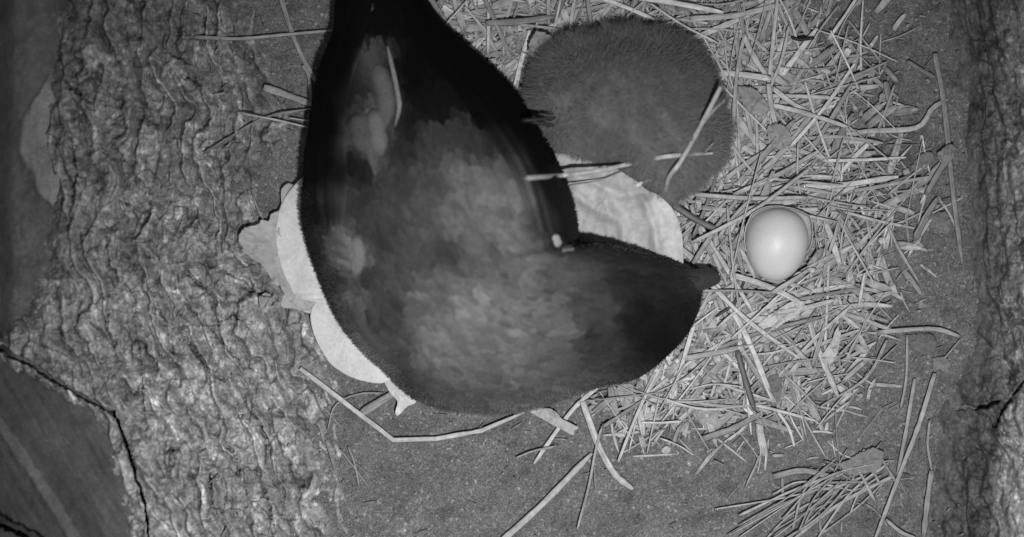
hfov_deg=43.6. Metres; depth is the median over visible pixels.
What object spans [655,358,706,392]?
straw
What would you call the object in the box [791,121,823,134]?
straw
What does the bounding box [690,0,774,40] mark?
straw
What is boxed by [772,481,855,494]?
straw
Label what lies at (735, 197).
straw
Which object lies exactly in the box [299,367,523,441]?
straw
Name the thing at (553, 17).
straw
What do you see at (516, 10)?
straw
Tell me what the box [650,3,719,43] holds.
straw
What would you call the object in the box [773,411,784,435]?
straw
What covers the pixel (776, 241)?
egg
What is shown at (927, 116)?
straw
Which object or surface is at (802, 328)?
straw
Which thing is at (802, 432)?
straw
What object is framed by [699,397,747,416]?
straw
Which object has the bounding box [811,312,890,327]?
straw
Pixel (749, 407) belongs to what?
straw
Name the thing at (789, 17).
straw
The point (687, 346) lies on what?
straw
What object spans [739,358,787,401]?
straw
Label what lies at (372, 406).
straw
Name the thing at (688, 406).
straw
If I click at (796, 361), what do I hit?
straw
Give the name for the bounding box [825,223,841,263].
straw
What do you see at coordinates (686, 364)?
straw
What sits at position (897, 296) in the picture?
straw
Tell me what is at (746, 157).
straw
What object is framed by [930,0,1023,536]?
rock wall
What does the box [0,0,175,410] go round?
rock slab
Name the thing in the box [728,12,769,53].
straw
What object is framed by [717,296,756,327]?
straw
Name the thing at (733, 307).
straw
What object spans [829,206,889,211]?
straw
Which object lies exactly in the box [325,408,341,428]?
straw
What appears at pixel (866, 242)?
straw
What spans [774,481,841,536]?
straw
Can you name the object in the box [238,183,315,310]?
dead leaf
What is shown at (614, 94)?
chick
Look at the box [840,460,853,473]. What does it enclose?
leaf scrap
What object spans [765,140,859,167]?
straw
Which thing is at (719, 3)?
straw
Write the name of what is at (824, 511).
straw
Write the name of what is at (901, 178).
straw
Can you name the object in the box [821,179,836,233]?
straw
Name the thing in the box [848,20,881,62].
straw
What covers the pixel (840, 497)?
straw
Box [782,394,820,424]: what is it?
straw
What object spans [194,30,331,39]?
straw
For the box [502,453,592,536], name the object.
straw
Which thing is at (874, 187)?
straw
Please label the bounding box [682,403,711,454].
straw
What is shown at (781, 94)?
straw
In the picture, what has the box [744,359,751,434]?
straw
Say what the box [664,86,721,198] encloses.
straw
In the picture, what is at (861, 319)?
straw
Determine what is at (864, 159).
straw
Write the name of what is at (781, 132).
leaf scrap
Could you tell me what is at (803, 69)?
straw
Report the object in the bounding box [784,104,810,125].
straw
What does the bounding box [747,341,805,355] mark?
straw
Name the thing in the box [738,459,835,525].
straw
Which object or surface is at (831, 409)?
straw
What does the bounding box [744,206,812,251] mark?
eggshell
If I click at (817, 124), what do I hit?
straw
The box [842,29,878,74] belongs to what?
straw
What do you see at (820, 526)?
straw
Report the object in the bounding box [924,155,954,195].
straw
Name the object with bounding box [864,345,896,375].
straw
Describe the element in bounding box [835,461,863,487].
straw
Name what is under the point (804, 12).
straw
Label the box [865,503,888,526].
straw
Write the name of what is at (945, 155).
leaf scrap
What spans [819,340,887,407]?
straw
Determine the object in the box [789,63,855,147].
straw
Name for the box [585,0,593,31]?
straw
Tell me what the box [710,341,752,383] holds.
straw
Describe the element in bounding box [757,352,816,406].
straw
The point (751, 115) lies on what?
straw
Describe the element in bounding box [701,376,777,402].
straw
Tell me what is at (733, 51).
straw
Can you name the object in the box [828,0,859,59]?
straw
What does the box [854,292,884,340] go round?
straw
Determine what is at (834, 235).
straw
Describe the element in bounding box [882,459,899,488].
straw
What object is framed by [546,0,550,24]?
straw
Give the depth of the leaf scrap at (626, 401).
0.99 m
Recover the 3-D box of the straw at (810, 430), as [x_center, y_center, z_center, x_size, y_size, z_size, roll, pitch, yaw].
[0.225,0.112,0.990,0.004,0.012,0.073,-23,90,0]
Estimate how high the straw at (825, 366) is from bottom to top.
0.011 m
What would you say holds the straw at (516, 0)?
on the straw litter
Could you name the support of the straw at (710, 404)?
on the straw litter
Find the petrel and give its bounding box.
[298,0,720,417]
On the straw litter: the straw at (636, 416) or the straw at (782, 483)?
the straw at (636, 416)
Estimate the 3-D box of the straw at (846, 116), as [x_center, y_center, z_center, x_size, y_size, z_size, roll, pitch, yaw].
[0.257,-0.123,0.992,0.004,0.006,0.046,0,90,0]
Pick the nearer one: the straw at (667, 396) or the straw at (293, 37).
the straw at (667, 396)
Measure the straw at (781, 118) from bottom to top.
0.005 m
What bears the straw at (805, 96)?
on the straw litter
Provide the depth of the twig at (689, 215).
0.98 m
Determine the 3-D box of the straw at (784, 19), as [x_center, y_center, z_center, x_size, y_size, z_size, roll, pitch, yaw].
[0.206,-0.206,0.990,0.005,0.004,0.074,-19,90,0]
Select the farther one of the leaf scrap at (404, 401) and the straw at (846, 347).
the straw at (846, 347)
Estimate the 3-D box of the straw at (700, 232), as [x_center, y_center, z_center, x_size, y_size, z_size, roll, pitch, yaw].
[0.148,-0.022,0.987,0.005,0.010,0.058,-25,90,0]
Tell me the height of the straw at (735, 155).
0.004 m
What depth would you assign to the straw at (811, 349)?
0.99 m
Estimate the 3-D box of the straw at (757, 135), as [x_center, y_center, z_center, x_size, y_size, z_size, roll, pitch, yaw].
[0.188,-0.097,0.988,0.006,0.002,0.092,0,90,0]
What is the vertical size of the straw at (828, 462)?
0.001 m
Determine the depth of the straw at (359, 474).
0.99 m
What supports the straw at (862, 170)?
on the straw litter
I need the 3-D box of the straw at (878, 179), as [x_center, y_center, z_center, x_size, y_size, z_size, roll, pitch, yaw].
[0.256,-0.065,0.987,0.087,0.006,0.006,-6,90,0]
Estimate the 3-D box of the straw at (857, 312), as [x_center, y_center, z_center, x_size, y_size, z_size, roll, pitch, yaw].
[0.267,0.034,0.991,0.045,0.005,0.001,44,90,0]
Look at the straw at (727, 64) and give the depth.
0.99 m
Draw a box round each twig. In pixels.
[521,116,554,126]
[671,204,735,237]
[715,281,744,316]
[791,37,813,40]
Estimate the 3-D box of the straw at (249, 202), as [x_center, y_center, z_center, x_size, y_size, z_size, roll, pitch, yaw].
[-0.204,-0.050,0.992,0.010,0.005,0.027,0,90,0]
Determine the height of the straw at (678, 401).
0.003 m
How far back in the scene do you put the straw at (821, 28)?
0.99 m
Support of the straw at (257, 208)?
on the ground
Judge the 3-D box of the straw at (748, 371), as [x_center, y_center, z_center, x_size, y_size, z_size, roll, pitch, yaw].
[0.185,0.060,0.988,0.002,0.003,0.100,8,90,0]
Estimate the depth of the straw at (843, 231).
0.98 m
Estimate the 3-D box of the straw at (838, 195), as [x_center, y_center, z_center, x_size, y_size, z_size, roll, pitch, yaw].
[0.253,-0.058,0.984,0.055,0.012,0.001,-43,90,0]
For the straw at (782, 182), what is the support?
on the straw litter
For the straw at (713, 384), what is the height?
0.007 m
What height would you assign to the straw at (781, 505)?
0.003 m
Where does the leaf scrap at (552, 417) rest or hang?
on the ground
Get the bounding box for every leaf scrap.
[259,293,272,312]
[280,295,310,312]
[385,381,415,415]
[528,31,552,57]
[529,408,578,434]
[617,383,633,406]
[693,396,718,430]
[737,86,768,116]
[765,374,782,405]
[766,123,791,149]
[810,379,822,397]
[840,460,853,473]
[849,447,884,475]
[909,332,936,354]
[910,152,933,172]
[928,211,950,233]
[932,356,950,373]
[937,144,954,163]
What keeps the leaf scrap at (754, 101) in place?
on the straw litter
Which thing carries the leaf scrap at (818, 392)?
on the straw litter
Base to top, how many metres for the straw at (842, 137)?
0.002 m
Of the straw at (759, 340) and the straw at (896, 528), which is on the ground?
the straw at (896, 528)
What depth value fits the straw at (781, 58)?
0.98 m
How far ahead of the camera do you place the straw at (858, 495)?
0.99 m
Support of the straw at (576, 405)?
on the ground
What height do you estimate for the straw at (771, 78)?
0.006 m
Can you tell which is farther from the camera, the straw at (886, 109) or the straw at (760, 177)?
the straw at (886, 109)
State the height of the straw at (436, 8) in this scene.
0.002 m
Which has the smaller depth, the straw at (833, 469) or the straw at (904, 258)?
the straw at (904, 258)
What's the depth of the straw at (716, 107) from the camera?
0.92 m
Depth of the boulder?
0.94 m
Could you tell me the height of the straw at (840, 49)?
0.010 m
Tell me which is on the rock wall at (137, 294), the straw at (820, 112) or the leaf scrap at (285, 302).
the leaf scrap at (285, 302)
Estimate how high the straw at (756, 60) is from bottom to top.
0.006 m
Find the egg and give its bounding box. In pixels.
[745,208,808,280]
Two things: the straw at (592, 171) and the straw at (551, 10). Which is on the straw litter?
the straw at (551, 10)
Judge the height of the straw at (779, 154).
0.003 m
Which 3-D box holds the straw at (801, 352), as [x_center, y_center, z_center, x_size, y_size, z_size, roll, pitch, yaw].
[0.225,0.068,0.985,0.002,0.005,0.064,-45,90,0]
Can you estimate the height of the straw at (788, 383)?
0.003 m
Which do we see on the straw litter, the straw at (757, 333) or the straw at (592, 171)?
the straw at (757, 333)
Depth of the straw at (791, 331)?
0.99 m
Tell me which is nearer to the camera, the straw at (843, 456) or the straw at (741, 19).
the straw at (741, 19)
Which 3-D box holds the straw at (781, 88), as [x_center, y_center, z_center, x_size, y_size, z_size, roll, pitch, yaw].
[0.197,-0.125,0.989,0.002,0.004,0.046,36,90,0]
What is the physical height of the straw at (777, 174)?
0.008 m
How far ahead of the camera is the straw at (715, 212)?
0.98 m
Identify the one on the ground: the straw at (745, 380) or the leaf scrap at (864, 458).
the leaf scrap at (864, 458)
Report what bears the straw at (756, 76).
on the straw litter
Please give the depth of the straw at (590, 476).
0.99 m
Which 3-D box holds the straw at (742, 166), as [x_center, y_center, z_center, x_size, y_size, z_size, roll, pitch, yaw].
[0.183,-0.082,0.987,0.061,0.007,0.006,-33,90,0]
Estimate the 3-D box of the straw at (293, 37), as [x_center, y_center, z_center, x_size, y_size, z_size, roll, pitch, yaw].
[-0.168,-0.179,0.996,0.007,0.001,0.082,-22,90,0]
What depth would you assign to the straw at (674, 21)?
0.99 m
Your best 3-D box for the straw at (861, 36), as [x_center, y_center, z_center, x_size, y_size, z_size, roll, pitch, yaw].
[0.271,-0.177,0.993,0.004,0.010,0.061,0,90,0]
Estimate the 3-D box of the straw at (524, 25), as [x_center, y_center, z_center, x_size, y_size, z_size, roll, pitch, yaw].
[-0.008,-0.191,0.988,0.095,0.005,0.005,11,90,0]
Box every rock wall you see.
[0,0,347,536]
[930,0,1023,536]
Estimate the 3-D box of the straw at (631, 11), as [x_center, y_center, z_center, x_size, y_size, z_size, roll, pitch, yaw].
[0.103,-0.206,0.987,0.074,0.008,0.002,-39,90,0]
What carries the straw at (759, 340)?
on the straw litter
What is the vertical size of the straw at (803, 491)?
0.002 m
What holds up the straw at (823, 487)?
on the ground
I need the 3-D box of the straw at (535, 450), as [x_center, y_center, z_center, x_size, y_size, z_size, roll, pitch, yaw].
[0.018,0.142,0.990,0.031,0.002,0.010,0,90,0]
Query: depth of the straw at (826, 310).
0.99 m
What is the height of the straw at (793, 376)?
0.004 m
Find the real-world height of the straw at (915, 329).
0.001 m
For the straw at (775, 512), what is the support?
on the ground
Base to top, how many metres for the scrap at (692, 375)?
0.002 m
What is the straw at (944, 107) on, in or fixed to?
on the ground
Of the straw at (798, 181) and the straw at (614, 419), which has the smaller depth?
the straw at (798, 181)
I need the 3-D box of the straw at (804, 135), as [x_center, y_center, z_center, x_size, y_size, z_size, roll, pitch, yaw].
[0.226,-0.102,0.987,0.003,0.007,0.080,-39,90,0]
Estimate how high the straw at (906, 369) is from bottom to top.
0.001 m
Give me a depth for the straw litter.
0.99 m
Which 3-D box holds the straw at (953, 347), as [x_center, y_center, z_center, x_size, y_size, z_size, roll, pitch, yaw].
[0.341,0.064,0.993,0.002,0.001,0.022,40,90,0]
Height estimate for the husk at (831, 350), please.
0.007 m
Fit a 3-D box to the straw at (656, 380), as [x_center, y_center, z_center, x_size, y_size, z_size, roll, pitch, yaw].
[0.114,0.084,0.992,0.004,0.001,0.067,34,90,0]
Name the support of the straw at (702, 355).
on the straw litter
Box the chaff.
[190,1,971,536]
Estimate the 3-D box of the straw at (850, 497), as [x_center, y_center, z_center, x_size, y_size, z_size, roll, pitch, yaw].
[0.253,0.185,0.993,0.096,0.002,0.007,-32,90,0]
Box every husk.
[752,301,805,335]
[820,325,840,363]
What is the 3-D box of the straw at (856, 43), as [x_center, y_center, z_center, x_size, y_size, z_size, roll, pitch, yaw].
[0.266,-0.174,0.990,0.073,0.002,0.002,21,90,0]
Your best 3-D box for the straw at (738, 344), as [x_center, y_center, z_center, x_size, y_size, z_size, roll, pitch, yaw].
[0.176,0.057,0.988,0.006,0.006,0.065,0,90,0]
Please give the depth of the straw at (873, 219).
0.99 m
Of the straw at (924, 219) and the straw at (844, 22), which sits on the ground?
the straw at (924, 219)
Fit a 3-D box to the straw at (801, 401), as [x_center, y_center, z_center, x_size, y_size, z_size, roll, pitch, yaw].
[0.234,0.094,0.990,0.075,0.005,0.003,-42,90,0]
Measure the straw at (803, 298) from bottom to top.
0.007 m
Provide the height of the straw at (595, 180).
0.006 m
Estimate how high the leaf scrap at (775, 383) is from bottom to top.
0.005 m
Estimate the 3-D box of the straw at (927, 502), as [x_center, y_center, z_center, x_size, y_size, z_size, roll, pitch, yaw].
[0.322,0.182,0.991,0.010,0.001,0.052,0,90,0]
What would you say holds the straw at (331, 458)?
on the rock wall at (137, 294)
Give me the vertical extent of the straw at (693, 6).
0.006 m
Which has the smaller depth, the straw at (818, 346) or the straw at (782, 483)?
the straw at (818, 346)
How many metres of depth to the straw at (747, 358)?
0.99 m
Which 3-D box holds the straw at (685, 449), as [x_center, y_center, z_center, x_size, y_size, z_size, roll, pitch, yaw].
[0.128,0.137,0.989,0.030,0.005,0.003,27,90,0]
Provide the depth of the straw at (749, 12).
0.98 m
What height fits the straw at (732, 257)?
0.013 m
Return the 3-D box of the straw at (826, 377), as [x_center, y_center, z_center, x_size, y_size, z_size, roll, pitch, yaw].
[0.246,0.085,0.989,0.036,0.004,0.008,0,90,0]
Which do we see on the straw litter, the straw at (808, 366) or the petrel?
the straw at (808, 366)
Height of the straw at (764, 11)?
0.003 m
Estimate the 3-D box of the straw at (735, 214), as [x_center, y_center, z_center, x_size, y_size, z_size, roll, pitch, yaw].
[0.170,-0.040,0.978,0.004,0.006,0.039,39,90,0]
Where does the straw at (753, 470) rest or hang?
on the ground
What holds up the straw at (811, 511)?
on the ground
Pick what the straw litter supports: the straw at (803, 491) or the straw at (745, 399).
the straw at (745, 399)
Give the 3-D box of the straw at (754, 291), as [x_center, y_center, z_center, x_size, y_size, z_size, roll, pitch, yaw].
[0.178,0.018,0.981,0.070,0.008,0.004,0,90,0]
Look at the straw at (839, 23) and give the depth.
0.99 m
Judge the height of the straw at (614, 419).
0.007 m
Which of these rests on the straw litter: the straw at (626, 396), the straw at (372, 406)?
the straw at (626, 396)
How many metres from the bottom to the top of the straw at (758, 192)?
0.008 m
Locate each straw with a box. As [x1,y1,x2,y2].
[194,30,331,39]
[203,108,310,153]
[241,113,307,127]
[243,186,255,219]
[253,197,263,219]
[263,84,311,105]
[279,0,315,81]
[289,117,308,120]
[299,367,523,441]
[302,64,311,100]
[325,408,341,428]
[325,441,336,476]
[327,392,383,429]
[340,449,370,489]
[348,447,359,488]
[360,392,393,414]
[428,0,454,32]
[442,7,562,30]
[446,0,467,24]
[464,6,496,40]
[482,0,512,60]
[486,0,489,53]
[486,15,552,25]
[499,4,537,64]
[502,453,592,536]
[504,0,525,1]
[513,2,519,17]
[516,446,555,458]
[517,13,620,17]
[523,152,712,179]
[526,0,544,12]
[530,4,583,24]
[533,389,597,463]
[535,0,555,11]
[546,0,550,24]
[551,0,560,37]
[553,0,580,40]
[568,170,622,185]
[577,424,602,528]
[580,401,633,489]
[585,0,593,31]
[586,392,668,401]
[600,392,636,445]
[601,0,654,19]
[601,381,668,428]
[615,384,659,407]
[617,0,645,25]
[617,364,662,461]
[628,388,725,402]
[635,346,682,412]
[638,0,723,13]
[641,336,731,399]
[641,420,680,423]
[647,382,662,452]
[648,13,698,27]
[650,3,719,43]
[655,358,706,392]
[658,337,724,425]
[659,365,683,411]
[661,438,693,454]
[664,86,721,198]
[664,398,724,410]
[665,398,698,403]
[667,27,759,34]
[671,323,695,394]
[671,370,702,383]
[677,398,770,407]
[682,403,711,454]
[684,10,732,90]
[685,342,755,360]
[686,316,821,361]
[686,333,717,444]
[688,383,741,389]
[689,204,718,272]
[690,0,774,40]
[690,3,781,20]
[691,168,763,264]
[691,200,728,234]
[691,307,718,328]
[692,168,809,243]
[692,174,718,237]
[694,0,743,4]
[694,192,807,200]
[695,288,712,320]
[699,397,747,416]
[700,402,766,411]
[701,227,753,311]
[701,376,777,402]
[702,412,760,440]
[703,289,777,294]
[705,99,724,122]
[708,182,796,205]
[708,268,773,402]
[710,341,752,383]
[711,286,799,358]
[715,488,827,509]
[716,298,777,404]
[717,148,775,182]
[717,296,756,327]
[718,197,752,237]
[718,305,795,373]
[719,70,771,80]
[720,59,814,172]
[720,82,766,131]
[723,132,828,190]
[724,39,732,87]
[724,313,834,365]
[725,173,763,235]
[726,0,745,100]
[726,119,795,194]
[726,205,744,341]
[726,377,784,411]
[727,47,824,52]
[727,273,810,331]
[727,488,819,535]
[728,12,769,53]
[728,271,803,304]
[728,343,791,347]
[728,398,816,421]
[729,155,760,280]
[729,280,740,374]
[729,374,770,431]
[730,138,774,192]
[731,16,750,126]
[731,137,739,184]
[731,287,787,338]
[731,476,833,533]
[732,177,778,194]
[733,23,754,148]
[733,151,817,194]
[734,355,844,374]
[735,0,745,34]
[735,350,755,410]
[736,93,740,176]
[736,341,782,399]
[737,300,742,383]
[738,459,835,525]
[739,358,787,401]
[739,472,843,536]
[739,474,835,516]
[740,29,767,74]
[741,306,841,353]
[742,1,749,42]
[742,287,759,410]
[743,155,794,158]
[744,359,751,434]
[745,175,843,185]
[745,178,811,186]
[745,455,760,488]
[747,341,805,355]
[749,0,765,64]
[750,0,787,19]
[751,83,758,152]
[752,83,785,127]
[753,399,791,422]
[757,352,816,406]
[759,2,774,40]
[760,31,765,61]
[760,70,789,126]
[760,93,838,99]
[761,112,811,168]
[762,0,778,120]
[762,63,843,69]
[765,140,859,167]
[766,84,777,123]
[766,101,847,127]
[767,481,860,515]
[767,494,829,536]
[768,0,778,59]
[769,19,772,142]
[770,26,789,85]
[770,267,810,294]
[770,490,837,532]
[772,87,825,116]
[772,186,869,207]
[772,342,801,427]
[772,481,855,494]
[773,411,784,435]
[773,467,834,479]
[774,0,796,46]
[774,28,817,83]
[774,299,833,314]
[774,328,829,384]
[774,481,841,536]
[775,110,791,131]
[776,292,828,363]
[776,329,812,371]
[777,412,794,445]
[778,76,879,103]
[779,0,800,52]
[779,61,886,113]
[779,102,839,174]
[779,304,852,377]
[779,358,850,423]
[780,183,831,193]
[781,478,784,502]
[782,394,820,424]
[782,460,889,519]
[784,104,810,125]
[785,392,803,440]
[787,149,810,180]
[787,329,859,364]
[787,483,850,536]
[788,175,898,190]
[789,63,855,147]
[789,354,806,437]
[790,382,825,457]
[791,90,856,127]
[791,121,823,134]
[792,466,830,529]
[792,476,850,536]
[795,476,891,536]
[796,143,803,206]
[797,409,803,438]
[798,288,857,300]
[798,470,841,532]
[799,0,810,26]
[799,284,839,396]
[800,135,882,143]
[800,489,836,531]
[804,70,847,92]
[804,475,865,490]
[805,81,837,175]
[805,83,852,154]
[806,6,837,51]
[807,373,847,382]
[811,28,898,62]
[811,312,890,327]
[811,314,829,365]
[812,318,871,378]
[813,482,875,510]
[816,169,864,217]
[816,393,846,427]
[817,139,843,226]
[818,145,844,173]
[818,462,888,536]
[818,512,821,536]
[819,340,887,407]
[820,99,947,144]
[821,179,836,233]
[821,308,900,333]
[821,462,850,480]
[822,62,861,157]
[822,377,853,393]
[822,475,889,533]
[823,156,905,161]
[823,240,829,349]
[824,460,839,466]
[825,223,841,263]
[827,0,856,39]
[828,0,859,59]
[828,215,840,253]
[829,49,843,92]
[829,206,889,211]
[830,30,858,88]
[832,76,897,130]
[832,206,893,268]
[833,27,847,87]
[833,268,904,299]
[834,449,848,471]
[835,409,840,470]
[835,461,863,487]
[836,116,892,162]
[838,162,843,201]
[839,204,879,281]
[839,294,875,330]
[840,143,868,174]
[840,211,849,255]
[840,220,892,277]
[840,221,874,283]
[841,361,865,383]
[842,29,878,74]
[842,92,847,139]
[844,138,881,208]
[844,211,914,228]
[845,176,928,193]
[845,198,905,275]
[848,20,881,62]
[848,120,870,211]
[848,475,880,515]
[849,311,867,349]
[851,357,894,362]
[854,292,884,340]
[857,468,874,500]
[858,273,864,306]
[860,0,863,80]
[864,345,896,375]
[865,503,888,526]
[871,468,880,485]
[874,373,936,536]
[876,326,959,336]
[877,85,894,129]
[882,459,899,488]
[883,66,898,83]
[883,81,892,105]
[884,220,918,282]
[885,519,914,536]
[887,165,925,195]
[888,172,918,183]
[888,458,905,491]
[896,378,916,476]
[899,335,908,409]
[906,60,934,77]
[906,140,922,220]
[913,197,939,240]
[922,470,933,536]
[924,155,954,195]
[926,421,931,470]
[933,53,963,264]
[942,339,960,360]
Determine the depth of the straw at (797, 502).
0.99 m
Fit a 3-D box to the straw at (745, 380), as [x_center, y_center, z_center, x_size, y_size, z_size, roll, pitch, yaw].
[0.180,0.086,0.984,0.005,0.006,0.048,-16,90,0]
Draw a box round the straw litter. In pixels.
[436,0,962,474]
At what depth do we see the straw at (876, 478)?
0.99 m
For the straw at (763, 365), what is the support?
on the straw litter
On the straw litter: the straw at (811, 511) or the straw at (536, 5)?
the straw at (536, 5)
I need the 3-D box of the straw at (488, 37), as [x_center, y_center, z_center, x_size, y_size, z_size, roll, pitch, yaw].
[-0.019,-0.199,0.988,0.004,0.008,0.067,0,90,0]
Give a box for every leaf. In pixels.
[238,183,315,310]
[276,177,327,302]
[310,302,390,383]
[555,153,682,263]
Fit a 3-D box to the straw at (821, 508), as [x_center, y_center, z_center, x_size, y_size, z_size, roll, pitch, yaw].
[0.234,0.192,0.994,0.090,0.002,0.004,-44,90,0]
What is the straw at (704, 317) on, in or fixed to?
on the straw litter
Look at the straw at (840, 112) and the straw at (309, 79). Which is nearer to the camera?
the straw at (840, 112)
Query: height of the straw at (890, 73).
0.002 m
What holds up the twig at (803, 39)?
on the straw litter
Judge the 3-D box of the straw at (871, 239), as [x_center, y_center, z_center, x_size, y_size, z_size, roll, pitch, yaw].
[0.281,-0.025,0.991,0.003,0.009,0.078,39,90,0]
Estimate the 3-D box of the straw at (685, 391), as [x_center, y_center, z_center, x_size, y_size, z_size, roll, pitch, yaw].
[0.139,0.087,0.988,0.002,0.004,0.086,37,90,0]
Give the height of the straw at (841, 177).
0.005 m
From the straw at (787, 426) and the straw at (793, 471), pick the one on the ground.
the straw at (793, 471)
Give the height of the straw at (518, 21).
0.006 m
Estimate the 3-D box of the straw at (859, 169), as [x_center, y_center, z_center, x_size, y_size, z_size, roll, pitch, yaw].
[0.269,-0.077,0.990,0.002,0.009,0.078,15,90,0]
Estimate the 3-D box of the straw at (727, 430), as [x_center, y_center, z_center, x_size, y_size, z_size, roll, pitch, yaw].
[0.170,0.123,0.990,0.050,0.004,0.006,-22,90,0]
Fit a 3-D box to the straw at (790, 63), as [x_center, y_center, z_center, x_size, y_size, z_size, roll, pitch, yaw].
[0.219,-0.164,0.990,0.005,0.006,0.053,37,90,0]
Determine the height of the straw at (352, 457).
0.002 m
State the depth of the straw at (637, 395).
0.99 m
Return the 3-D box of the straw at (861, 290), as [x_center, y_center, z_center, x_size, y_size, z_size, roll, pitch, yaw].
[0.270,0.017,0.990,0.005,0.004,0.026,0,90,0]
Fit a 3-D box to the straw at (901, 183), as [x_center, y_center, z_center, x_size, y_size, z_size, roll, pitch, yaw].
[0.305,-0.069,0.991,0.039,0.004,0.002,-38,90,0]
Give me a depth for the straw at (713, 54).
0.99 m
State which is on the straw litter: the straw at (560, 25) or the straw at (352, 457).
the straw at (560, 25)
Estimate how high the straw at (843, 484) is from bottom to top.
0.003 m
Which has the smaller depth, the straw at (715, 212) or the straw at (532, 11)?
the straw at (715, 212)
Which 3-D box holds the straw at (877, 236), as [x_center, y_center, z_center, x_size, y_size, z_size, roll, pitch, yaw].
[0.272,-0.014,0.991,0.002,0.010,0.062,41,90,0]
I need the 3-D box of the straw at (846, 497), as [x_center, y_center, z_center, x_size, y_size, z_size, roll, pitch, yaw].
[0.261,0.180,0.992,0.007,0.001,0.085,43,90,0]
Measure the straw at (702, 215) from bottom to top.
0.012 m
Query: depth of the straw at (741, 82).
0.99 m
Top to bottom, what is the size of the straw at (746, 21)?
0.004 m
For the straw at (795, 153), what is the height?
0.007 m
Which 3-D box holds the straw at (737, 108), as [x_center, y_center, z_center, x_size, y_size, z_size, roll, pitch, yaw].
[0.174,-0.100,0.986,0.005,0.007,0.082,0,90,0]
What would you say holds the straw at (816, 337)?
on the straw litter
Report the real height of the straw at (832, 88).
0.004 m
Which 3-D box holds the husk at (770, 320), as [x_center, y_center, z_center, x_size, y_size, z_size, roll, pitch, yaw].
[0.205,0.038,0.984,0.048,0.011,0.012,-34,90,0]
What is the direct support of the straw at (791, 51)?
on the straw litter
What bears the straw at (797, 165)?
on the straw litter
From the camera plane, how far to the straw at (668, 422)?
0.99 m
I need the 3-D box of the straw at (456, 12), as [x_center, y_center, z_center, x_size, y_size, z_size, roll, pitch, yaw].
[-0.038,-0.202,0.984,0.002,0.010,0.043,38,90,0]
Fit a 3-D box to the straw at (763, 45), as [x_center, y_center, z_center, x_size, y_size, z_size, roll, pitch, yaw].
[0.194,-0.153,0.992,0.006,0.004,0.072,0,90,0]
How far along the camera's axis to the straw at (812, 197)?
0.98 m
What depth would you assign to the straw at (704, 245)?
0.98 m
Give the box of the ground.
[112,0,990,536]
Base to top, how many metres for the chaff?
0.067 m
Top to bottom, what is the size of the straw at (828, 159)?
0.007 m
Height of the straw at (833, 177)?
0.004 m
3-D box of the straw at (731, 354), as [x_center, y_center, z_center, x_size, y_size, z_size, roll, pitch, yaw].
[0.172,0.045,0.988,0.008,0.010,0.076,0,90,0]
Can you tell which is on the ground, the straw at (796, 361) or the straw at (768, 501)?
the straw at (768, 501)
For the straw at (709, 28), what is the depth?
0.99 m
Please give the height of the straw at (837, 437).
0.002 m
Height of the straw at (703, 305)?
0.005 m
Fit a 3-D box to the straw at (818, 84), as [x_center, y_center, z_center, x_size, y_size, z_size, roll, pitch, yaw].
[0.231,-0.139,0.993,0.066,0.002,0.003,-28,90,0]
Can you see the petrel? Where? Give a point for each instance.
(458, 266)
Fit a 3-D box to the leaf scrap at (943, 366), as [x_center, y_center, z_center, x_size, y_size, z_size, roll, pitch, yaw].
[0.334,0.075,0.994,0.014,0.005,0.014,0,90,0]
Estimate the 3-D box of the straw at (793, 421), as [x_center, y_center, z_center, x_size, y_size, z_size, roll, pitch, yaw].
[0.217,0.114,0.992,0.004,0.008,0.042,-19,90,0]
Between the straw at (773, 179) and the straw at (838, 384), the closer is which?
the straw at (773, 179)
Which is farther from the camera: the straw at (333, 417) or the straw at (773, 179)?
the straw at (333, 417)
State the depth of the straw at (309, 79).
1.00 m
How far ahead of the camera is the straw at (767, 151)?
0.98 m
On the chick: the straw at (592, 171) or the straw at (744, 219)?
the straw at (592, 171)
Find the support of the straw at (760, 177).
on the straw litter
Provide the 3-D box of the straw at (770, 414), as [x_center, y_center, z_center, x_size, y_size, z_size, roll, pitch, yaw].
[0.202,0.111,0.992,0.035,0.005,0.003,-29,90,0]
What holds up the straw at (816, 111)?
on the straw litter
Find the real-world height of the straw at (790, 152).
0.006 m
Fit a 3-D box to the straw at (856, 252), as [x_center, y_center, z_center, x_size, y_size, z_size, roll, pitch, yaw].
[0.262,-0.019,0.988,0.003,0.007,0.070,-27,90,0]
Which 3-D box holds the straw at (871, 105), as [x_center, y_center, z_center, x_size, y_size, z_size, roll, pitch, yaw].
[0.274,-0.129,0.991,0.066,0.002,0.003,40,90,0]
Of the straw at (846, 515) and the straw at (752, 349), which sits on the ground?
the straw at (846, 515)
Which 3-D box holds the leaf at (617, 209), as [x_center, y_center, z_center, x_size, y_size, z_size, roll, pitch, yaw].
[0.067,-0.036,0.967,0.123,0.041,0.103,0,90,0]
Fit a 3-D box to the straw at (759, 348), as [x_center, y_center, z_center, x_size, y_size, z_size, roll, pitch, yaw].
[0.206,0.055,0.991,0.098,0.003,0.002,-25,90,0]
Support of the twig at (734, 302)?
on the straw litter
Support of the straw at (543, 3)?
on the straw litter
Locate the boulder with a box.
[0,351,136,536]
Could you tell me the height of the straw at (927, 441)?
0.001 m
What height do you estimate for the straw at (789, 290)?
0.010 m
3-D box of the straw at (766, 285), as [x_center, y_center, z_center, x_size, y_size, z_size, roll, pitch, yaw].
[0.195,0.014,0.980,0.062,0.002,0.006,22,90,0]
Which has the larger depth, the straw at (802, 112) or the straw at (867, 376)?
the straw at (867, 376)
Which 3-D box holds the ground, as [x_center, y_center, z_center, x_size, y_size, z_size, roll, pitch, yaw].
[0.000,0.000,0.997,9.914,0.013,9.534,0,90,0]
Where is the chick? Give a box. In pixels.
[517,17,737,211]

